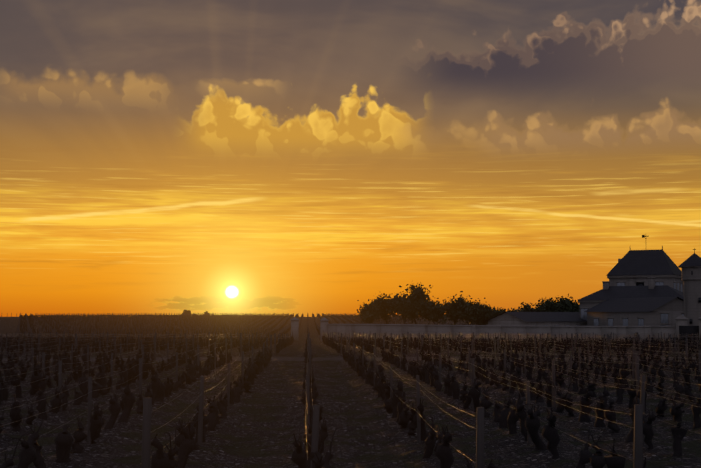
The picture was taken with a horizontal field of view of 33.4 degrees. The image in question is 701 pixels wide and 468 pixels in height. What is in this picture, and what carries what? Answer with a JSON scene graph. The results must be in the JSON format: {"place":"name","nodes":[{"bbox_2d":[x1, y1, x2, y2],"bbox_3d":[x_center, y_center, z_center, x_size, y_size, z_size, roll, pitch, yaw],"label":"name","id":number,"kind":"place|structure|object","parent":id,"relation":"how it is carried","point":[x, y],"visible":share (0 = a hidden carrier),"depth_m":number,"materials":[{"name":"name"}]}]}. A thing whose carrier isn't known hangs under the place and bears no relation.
{"place":"outdoors","nodes":[
{"label":"outdoors","id":0,"kind":"place"},
{"bbox_2d":[0,317,700,467],"bbox_3d":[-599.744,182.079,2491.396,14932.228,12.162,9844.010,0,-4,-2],"label":"grapevines","id":1,"kind":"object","parent":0,"point":[261,424],"depth_m":20.28,"materials":[{"name":"plant"}]},
{"bbox_2d":[1,313,418,337],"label":"vineyard","id":2,"kind":"object","parent":1,"relation":"on","point":[263,317],"visible":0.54,"depth_m":223.79,"materials":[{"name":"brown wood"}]},
{"bbox_2d":[19,315,421,338],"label":"vine stocks","id":3,"kind":"object","parent":1,"relation":"on","point":[39,322],"visible":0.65,"depth_m":225.29,"materials":[{"name":"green plant"}]},
{"bbox_2d":[0,335,700,467],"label":"vine stocks","id":4,"kind":"object","parent":1,"relation":"on","point":[506,416],"visible":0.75,"depth_m":24.36,"materials":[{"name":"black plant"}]},
{"bbox_2d":[0,331,700,467],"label":"vineyard posts","id":5,"kind":"object","parent":1,"relation":"on","point":[639,412],"visible":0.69,"depth_m":26.67,"materials":[{"name":"brown wood"}]},
{"bbox_2d":[0,333,700,462],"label":"trellis wires","id":6,"kind":"object","parent":1,"relation":"on","point":[389,366],"visible":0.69,"depth_m":32.25,"materials":[{"name":"silver metal"}]},
{"bbox_2d":[290,266,700,326],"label":"stone trim","id":7,"kind":"structure","parent":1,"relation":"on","point":[681,317],"depth_m":121.03,"materials":[{"name":"grey stone"}]},
{"bbox_2d":[291,313,700,345],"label":"boundary wall","id":8,"kind":"structure","parent":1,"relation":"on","point":[503,319],"depth_m":112.44,"materials":[{"name":"stone"}]},
{"bbox_2d":[679,326,698,343],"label":"gate","id":9,"kind":"structure","parent":8,"relation":"attached to","point":[689,330],"depth_m":98.39,"materials":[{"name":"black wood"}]},
{"bbox_2d":[0,0,700,316],"label":"sky","id":10,"kind":"structure","parent":0,"point":[281,157],"materials":[{"name":"orange"}]},
{"bbox_2d":[533,282,683,325],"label":"window shutters","id":11,"kind":"object","parent":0,"point":[664,318],"visible":0.25,"depth_m":135.32,"materials":[{"name":"grey wood"}]},
{"bbox_2d":[580,259,700,325],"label":"chateau walls","id":12,"kind":"structure","parent":0,"point":[689,305],"depth_m":127.28,"materials":[{"name":"beige stone"}]},
{"bbox_2d":[486,249,700,321],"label":"chateau roofs","id":13,"kind":"structure","parent":12,"relation":"on","point":[636,298],"depth_m":139.62,"materials":[{"name":"grey tile"}]},
{"bbox_2d":[598,271,700,323],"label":"window","id":14,"kind":"structure","parent":12,"relation":"in","point":[642,284],"depth_m":144.88,"materials":[{"name":"black glass"}]}
]}

